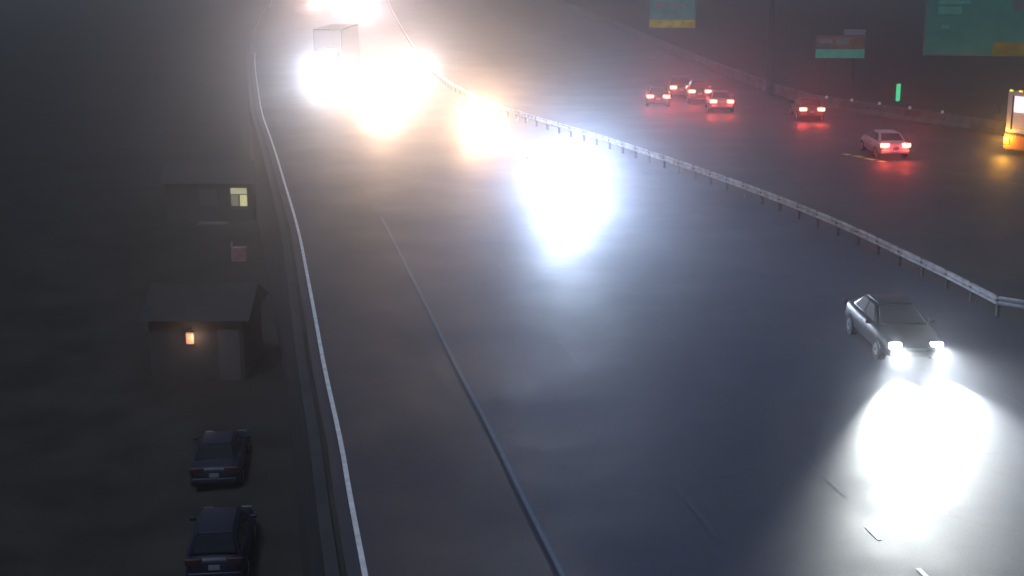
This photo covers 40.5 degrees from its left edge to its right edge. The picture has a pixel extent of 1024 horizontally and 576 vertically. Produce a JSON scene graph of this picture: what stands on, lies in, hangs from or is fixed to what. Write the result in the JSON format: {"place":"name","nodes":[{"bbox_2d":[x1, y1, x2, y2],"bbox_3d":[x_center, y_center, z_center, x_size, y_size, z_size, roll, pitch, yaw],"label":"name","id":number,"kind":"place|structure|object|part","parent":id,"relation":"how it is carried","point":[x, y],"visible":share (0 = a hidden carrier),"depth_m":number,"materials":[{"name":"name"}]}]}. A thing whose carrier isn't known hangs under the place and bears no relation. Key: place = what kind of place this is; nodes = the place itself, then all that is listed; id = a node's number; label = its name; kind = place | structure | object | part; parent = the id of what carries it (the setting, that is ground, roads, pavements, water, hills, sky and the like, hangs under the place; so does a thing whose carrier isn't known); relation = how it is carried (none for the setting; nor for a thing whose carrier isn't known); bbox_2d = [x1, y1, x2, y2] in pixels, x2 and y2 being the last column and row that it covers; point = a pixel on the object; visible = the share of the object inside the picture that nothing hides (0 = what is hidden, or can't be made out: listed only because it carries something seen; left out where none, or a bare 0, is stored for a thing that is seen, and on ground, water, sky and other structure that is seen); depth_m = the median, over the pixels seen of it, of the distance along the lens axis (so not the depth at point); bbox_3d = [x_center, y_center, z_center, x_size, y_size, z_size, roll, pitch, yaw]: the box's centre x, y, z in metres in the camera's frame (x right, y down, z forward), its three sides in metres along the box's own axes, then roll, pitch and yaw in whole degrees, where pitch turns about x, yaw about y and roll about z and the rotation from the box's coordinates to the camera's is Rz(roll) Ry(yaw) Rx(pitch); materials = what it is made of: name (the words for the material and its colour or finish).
{"place":"outdoors","nodes":[
{"label":"outdoors","id":0,"kind":"place"},
{"bbox_2d":[0,0,1023,575],"bbox_3d":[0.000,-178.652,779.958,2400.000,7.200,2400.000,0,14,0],"label":"ground","id":1,"kind":"structure","parent":0,"point":[108,108],"depth_m":92.53,"materials":[{"name":"black asphalt"}]},
{"bbox_2d":[138,283,268,379],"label":"house","id":2,"kind":"structure","parent":1,"relation":"on","point":[207,330],"depth_m":62.13,"materials":[{"name":"grey"}]},
{"bbox_2d":[217,329,241,379],"bbox_3d":[-12.636,2.993,62.039,0.950,2.400,0.070,0,14,0],"label":"door","id":3,"kind":"structure","parent":2,"relation":"in","point":[228,339],"depth_m":62.00,"materials":[{"name":"grey wood"}]},
{"bbox_2d":[158,160,256,225],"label":"house","id":4,"kind":"structure","parent":1,"relation":"on","point":[212,192],"depth_m":96.80,"materials":[{"name":"grey paint"}]},
{"bbox_2d":[199,189,216,205],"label":"window","id":5,"kind":"structure","parent":4,"relation":"in","point":[208,197],"depth_m":96.57,"materials":[{"name":"grey glass"}]},
{"bbox_2d":[229,187,248,208],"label":"window","id":6,"kind":"structure","parent":4,"relation":"in","point":[238,195],"depth_m":96.57,"materials":[{"name":"yellow glass"}]},
{"bbox_2d":[189,429,250,484],"bbox_3d":[-10.893,6.110,51.786,2.140,1.425,4.655,-1,14,-6],"label":"parked car","id":7,"kind":"object","parent":1,"relation":"on","point":[219,457],"visible":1,"depth_m":50.33,"materials":[{"name":"blue paint"}]},
{"bbox_3d":[-10.759,5.957,50.430,1.277,0.352,0.541,-1,14,-6],"label":"rear window","id":8,"kind":"part","parent":7,"relation":"part of","materials":[{"name":"black glass"}]},
{"bbox_3d":[-10.106,5.853,50.904,0.167,0.363,0.945,-1,14,-6],"label":"side window","id":9,"kind":"part","parent":7,"relation":"part of","materials":[{"name":"black glass"}]},
{"bbox_3d":[-10.213,5.606,51.890,0.167,0.363,0.990,-1,14,-6],"label":"side window","id":10,"kind":"part","parent":7,"relation":"part of","materials":[{"name":"black glass"}]},
{"bbox_2d":[185,505,256,575],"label":"parked car","id":11,"kind":"object","parent":1,"relation":"on","point":[222,539],"visible":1,"depth_m":42.27,"materials":[{"name":"blue paint"}]},
{"bbox_3d":[-9.048,7.775,42.170,1.277,0.447,0.280,-1,14,-6],"label":"rear window","id":12,"kind":"part","parent":11,"relation":"part of","materials":[{"name":"black glass"}]},
{"bbox_3d":[-8.425,7.609,42.919,0.167,0.469,1.112,-1,14,-6],"label":"side window","id":13,"kind":"part","parent":11,"relation":"part of","materials":[{"name":"black glass"}]},
{"bbox_3d":[-8.544,7.333,44.026,0.167,0.469,1.285,-1,14,-6],"label":"side window","id":14,"kind":"part","parent":11,"relation":"part of","materials":[{"name":"black glass"}]},
{"bbox_2d":[230,242,246,261],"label":"utility box","id":15,"kind":"object","parent":1,"relation":"on","point":[238,253],"visible":1,"depth_m":85.45,"materials":[{"name":"red metal"}]},
{"bbox_2d":[247,0,339,575],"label":"retaining wall","id":16,"kind":"structure","parent":1,"relation":"on","point":[318,550],"depth_m":46.39,"materials":[{"name":"grey concrete"}]},
{"bbox_2d":[251,0,556,575],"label":"road shoulder","id":17,"kind":"object","parent":1,"relation":"on","point":[434,493],"visible":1,"depth_m":38.75},
{"bbox_2d":[254,53,367,575],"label":"edge line","id":18,"kind":"object","parent":17,"relation":"on","point":[352,506],"visible":1,"depth_m":38.29,"materials":[{"name":"white paint"}]},
{"bbox_2d":[815,29,865,89],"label":"roadside sign","id":19,"kind":"object","parent":1,"relation":"on","point":[849,43],"visible":1,"depth_m":117.09,"materials":[{"name":"green"}]},
{"bbox_2d":[895,84,900,106],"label":"green marker light","id":20,"kind":"object","parent":1,"relation":"on","point":[898,88],"visible":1,"depth_m":98.07,"materials":[{"name":"green plastic"}]},
{"bbox_2d":[286,0,1023,575],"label":"road","id":21,"kind":"structure","parent":0,"point":[728,412],"depth_m":41.70,"materials":[{"name":"grey asphalt"}]},
{"bbox_2d":[310,24,358,78],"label":"box truck","id":22,"kind":"object","parent":21,"relation":"on","point":[336,47],"visible":1,"depth_m":127.09,"materials":[{"name":"white metal"}]},
{"bbox_2d":[381,218,564,575],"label":"lane line","id":23,"kind":"object","parent":21,"relation":"on","point":[540,531],"visible":1,"depth_m":35.49,"materials":[{"name":"paint"}]},
{"bbox_2d":[309,13,1023,575],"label":"lane marking","id":24,"kind":"object","parent":21,"relation":"on","point":[713,533],"visible":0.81,"depth_m":37.72,"materials":[{"name":"paint"}]},
{"bbox_2d":[844,294,942,359],"bbox_3d":[11.778,1.096,42.979,2.140,1.425,4.655,-1,14,-3],"label":"oncoming car","id":25,"kind":"object","parent":21,"relation":"on","point":[893,325],"visible":1,"depth_m":42.02,"materials":[{"name":"silver paint"}]},
{"bbox_3d":[11.035,0.444,43.676,0.167,0.363,0.945,-1,14,-3],"label":"side window","id":26,"kind":"part","parent":25,"relation":"part of","materials":[{"name":"grey glass"}]},
{"bbox_3d":[11.087,0.692,42.686,0.167,0.363,0.990,-1,14,-3],"label":"side window","id":27,"kind":"part","parent":25,"relation":"part of","materials":[{"name":"grey glass"}]},
{"bbox_2d":[649,0,695,27],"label":"overhead sign","id":28,"kind":"object","parent":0,"point":[672,13],"visible":1,"depth_m":111.36,"materials":[{"name":"teal metal"}]},
{"bbox_2d":[389,0,1023,323],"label":"road","id":29,"kind":"structure","parent":0,"point":[552,61],"depth_m":89.87,"materials":[{"name":"grey asphalt"}]},
{"bbox_2d":[643,85,670,105],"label":"departing car","id":30,"kind":"object","parent":29,"relation":"on","point":[657,94],"visible":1,"depth_m":105.08,"materials":[{"name":"black paint"}]},
{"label":"rear window","id":31,"kind":"part","parent":30,"relation":"part of","materials":[{"name":"black glass"}]},
{"bbox_2d":[667,75,689,98],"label":"departing car","id":32,"kind":"object","parent":29,"relation":"on","point":[676,84],"visible":0.68,"depth_m":109.71,"materials":[{"name":"red paint"}]},
{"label":"rear window","id":33,"kind":"part","parent":32,"relation":"part of","materials":[{"name":"black glass"}]},
{"bbox_2d":[684,79,711,102],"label":"departing car","id":34,"kind":"object","parent":29,"relation":"on","point":[697,88],"visible":0.79,"depth_m":106.83,"materials":[{"name":"black paint"}]},
{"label":"rear window","id":35,"kind":"part","parent":34,"relation":"part of","materials":[{"name":"black glass"}]},
{"bbox_2d":[387,0,1023,316],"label":"guardrail","id":36,"kind":"object","parent":29,"relation":"on","point":[971,287],"visible":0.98,"depth_m":64.54,"materials":[{"name":"metal"}]},
{"bbox_2d":[704,90,733,111],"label":"departing car","id":37,"kind":"object","parent":29,"relation":"on","point":[718,99],"visible":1,"depth_m":102.00,"materials":[{"name":"silver metal"}]},
{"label":"rear window","id":38,"kind":"part","parent":37,"relation":"part of","materials":[{"name":"black glass"}]},
{"bbox_2d":[551,0,1005,134],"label":"concrete barrier","id":39,"kind":"object","parent":29,"relation":"on","point":[879,109],"visible":0.98,"depth_m":104.37,"materials":[{"name":"white concrete"}]},
{"bbox_2d":[790,97,824,119],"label":"departing car","id":40,"kind":"object","parent":29,"relation":"on","point":[806,107],"visible":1,"depth_m":97.24,"materials":[{"name":"black paint"}]},
{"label":"rear window","id":41,"kind":"part","parent":40,"relation":"part of","materials":[{"name":"black glass"}]},
{"bbox_2d":[715,109,1002,166],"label":"lane marking","id":42,"kind":"object","parent":29,"relation":"on","point":[843,126],"visible":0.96,"depth_m":91.43,"materials":[{"name":"paint"}]},
{"bbox_2d":[860,130,910,157],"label":"departing car","id":43,"kind":"object","parent":29,"relation":"on","point":[877,142],"visible":1,"depth_m":80.33,"materials":[{"name":"grey paint"}]},
{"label":"rear window","id":44,"kind":"part","parent":43,"relation":"part of","materials":[{"name":"black glass"}]},
{"bbox_2d":[843,154,1021,184],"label":"median line","id":45,"kind":"object","parent":29,"relation":"on","point":[923,167],"visible":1,"depth_m":77.42,"materials":[{"name":"yellow paint"}]},
{"bbox_2d":[999,90,1023,150],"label":"bus","id":46,"kind":"object","parent":29,"relation":"on","point":[1014,135],"visible":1,"depth_m":80.91,"materials":[{"name":"yellow metal"}]},
{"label":"window frame","id":47,"kind":"part","parent":46,"relation":"part of","materials":[{"name":"grey"}]},
{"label":"window","id":48,"kind":"part","parent":46,"relation":"part of","materials":[{"name":"white glass"}]},
{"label":"sign gantry","id":49,"kind":"object","parent":29,"relation":"on","visible":0},
{"bbox_2d":[922,0,1023,55],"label":"overhead sign","id":50,"kind":"object","parent":49,"relation":"attached to","point":[973,27],"visible":1,"depth_m":84.41,"materials":[{"name":"green metal"}]}
]}

